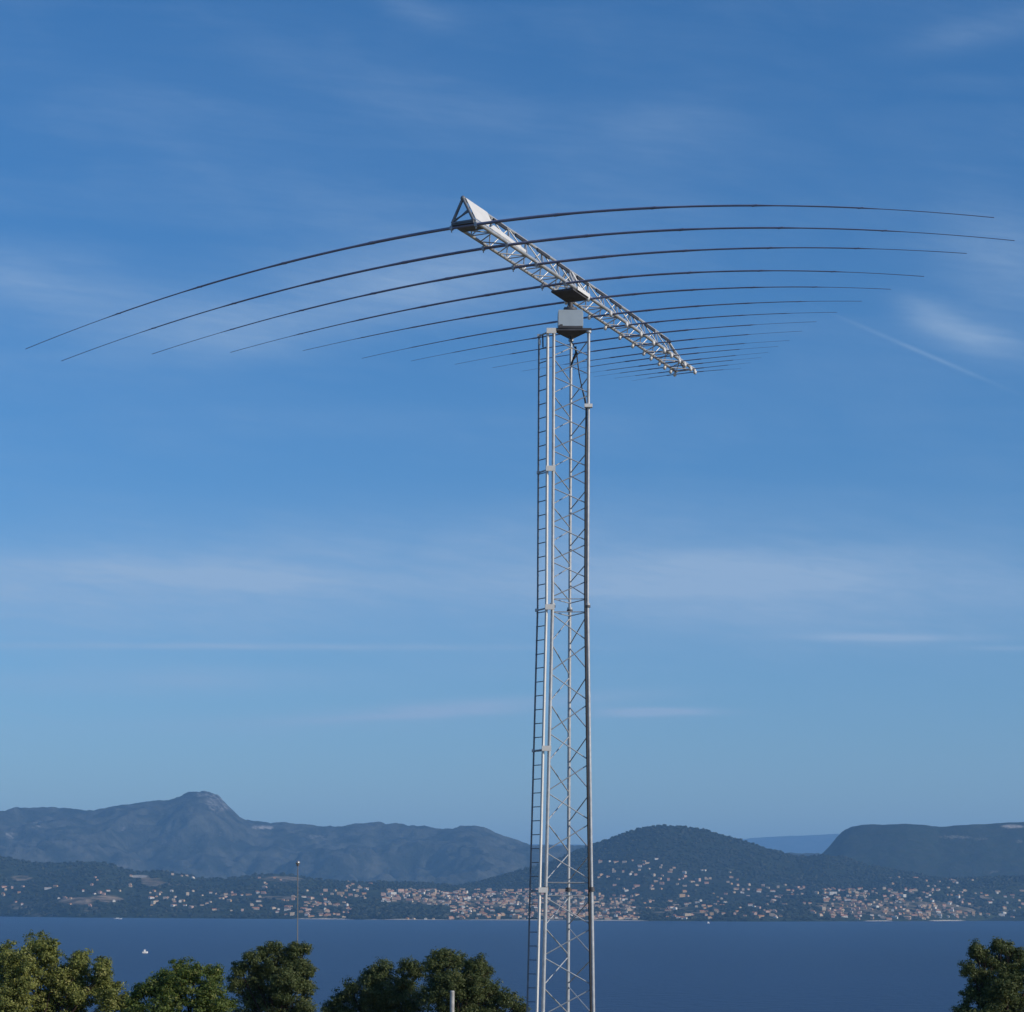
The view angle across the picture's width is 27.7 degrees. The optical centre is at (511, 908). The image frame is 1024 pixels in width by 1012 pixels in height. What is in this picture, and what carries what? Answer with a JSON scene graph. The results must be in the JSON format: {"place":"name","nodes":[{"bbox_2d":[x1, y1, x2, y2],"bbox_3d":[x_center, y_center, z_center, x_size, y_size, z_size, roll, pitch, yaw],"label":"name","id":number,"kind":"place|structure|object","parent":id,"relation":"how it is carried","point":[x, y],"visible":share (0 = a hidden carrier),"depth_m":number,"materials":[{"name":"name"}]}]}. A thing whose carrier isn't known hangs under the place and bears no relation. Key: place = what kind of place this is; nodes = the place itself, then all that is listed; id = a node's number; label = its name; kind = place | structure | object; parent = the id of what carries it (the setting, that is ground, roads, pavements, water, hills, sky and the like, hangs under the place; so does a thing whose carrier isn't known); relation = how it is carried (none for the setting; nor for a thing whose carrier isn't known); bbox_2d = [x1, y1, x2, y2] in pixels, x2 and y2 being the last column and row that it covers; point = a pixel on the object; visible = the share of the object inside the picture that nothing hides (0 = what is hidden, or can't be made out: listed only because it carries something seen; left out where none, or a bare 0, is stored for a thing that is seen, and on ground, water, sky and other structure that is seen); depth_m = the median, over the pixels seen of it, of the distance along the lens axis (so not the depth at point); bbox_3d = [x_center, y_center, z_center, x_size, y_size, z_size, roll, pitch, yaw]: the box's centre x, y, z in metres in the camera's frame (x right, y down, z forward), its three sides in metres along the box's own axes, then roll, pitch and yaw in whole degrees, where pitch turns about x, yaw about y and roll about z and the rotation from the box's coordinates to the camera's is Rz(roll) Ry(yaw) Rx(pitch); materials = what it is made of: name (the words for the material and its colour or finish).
{"place":"outdoors","nodes":[
{"label":"outdoors","id":0,"kind":"place"},
{"bbox_2d":[0,791,819,884],"bbox_3d":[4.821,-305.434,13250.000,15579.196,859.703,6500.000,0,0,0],"label":"mountain","id":1,"kind":"structure","parent":0,"point":[205,834],"depth_m":12162.78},
{"bbox_2d":[0,916,1023,1011],"bbox_3d":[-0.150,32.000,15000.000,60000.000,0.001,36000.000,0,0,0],"label":"sea","id":2,"kind":"structure","parent":0,"point":[780,966],"depth_m":1503.51,"materials":[{"name":"liquid"}]},
{"bbox_2d":[0,856,1023,921],"bbox_3d":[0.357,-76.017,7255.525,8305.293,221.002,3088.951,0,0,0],"label":"coastal slope","id":3,"kind":"structure","parent":0,"point":[84,899],"depth_m":6681.68,"materials":[{"name":"green plant"}]},
{"bbox_2d":[347,904,450,919],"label":"copse","id":4,"kind":"object","parent":3,"relation":"on","point":[387,912],"visible":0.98,"depth_m":5903.76,"materials":[{"name":"green plant"}]},
{"bbox_2d":[0,849,1023,920],"bbox_3d":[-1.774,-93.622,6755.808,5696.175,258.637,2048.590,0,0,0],"label":"coastal woods","id":5,"kind":"object","parent":3,"relation":"on","point":[379,884],"visible":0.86,"depth_m":6806.30,"materials":[{"name":"green plant"}]},
{"bbox_2d":[1,858,1023,919],"bbox_3d":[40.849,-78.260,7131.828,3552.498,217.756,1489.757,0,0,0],"label":"distant houses","id":6,"kind":"structure","parent":3,"relation":"on","point":[489,892],"depth_m":6864.03,"materials":[{"name":"ceramic"}]},
{"bbox_2d":[0,0,1023,844],"label":"sky","id":7,"kind":"structure","parent":0,"point":[278,580],"materials":[{"name":"blue"}]},
{"bbox_2d":[529,834,838,853],"bbox_3d":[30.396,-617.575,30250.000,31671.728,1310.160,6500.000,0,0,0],"label":"ridge","id":8,"kind":"structure","parent":0,"point":[820,844],"depth_m":30611.59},
{"bbox_2d":[464,826,1023,920],"bbox_3d":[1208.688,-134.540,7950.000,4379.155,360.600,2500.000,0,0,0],"label":"round hill","id":9,"kind":"structure","parent":0,"point":[645,886],"depth_m":7538.90,"materials":[{"name":"green plant"}]},
{"bbox_2d":[407,824,1023,916],"bbox_3d":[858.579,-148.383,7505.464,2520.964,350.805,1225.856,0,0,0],"label":"hill woods","id":10,"kind":"object","parent":9,"relation":"on","point":[856,867],"visible":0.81,"depth_m":7619.03,"materials":[{"name":"green plant"}]},
{"bbox_2d":[822,822,1023,877],"bbox_3d":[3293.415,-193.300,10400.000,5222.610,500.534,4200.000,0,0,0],"label":"ridge","id":11,"kind":"structure","parent":0,"point":[980,850],"depth_m":9460.10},
{"bbox_3d":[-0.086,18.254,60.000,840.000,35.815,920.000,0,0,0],"label":"ground","id":12,"kind":"structure","parent":0,"visible":0},
{"bbox_2d":[0,929,144,1011],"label":"oak tree","id":13,"kind":"object","parent":12,"relation":"on","point":[22,967],"visible":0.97,"depth_m":73.68,"materials":[{"name":"green plant"}]},
{"bbox_2d":[121,956,238,1011],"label":"oak tree","id":14,"kind":"object","parent":12,"relation":"on","point":[165,988],"visible":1,"depth_m":69.68,"materials":[{"name":"green plant"}]},
{"bbox_2d":[225,940,320,1011],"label":"oak tree","id":15,"kind":"object","parent":12,"relation":"on","point":[293,968],"visible":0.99,"depth_m":79.76,"materials":[{"name":"green plant"}]},
{"bbox_2d":[296,860,299,942],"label":"ball topped pole","id":16,"kind":"object","parent":12,"relation":"on","point":[297,863],"visible":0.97,"depth_m":95.98,"materials":[{"name":"grey metal"}]},
{"bbox_2d":[319,955,431,1011],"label":"oak tree","id":17,"kind":"object","parent":12,"relation":"on","point":[376,993],"visible":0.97,"depth_m":83.58,"materials":[{"name":"green plant"}]},
{"bbox_2d":[450,991,453,1011],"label":"post","id":18,"kind":"object","parent":12,"relation":"on","point":[451,1001],"visible":1,"depth_m":54.95,"materials":[{"name":"grey metal"}]},
{"bbox_2d":[409,946,531,1011],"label":"oak tree","id":19,"kind":"object","parent":12,"relation":"on","point":[472,988],"visible":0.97,"depth_m":81.71,"materials":[{"name":"green plant"}]},
{"bbox_2d":[526,302,594,1011],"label":"lattice tower","id":20,"kind":"structure","parent":12,"relation":"on","point":[570,323],"depth_m":44.76,"materials":[{"name":"metal"}]},
{"bbox_2d":[26,196,1014,380],"bbox_3d":[1.480,-12.922,45.981,21.099,1.847,12.248,0,0,25],"label":"log periodic antenna","id":21,"kind":"object","parent":20,"relation":"attached to","point":[573,293],"visible":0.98,"depth_m":43.81,"materials":[{"name":"metal"}]},
{"bbox_2d":[950,936,1023,1011],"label":"oak tree","id":22,"kind":"object","parent":12,"relation":"on","point":[998,992],"visible":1,"depth_m":71.87,"materials":[{"name":"green plant"}]}
]}

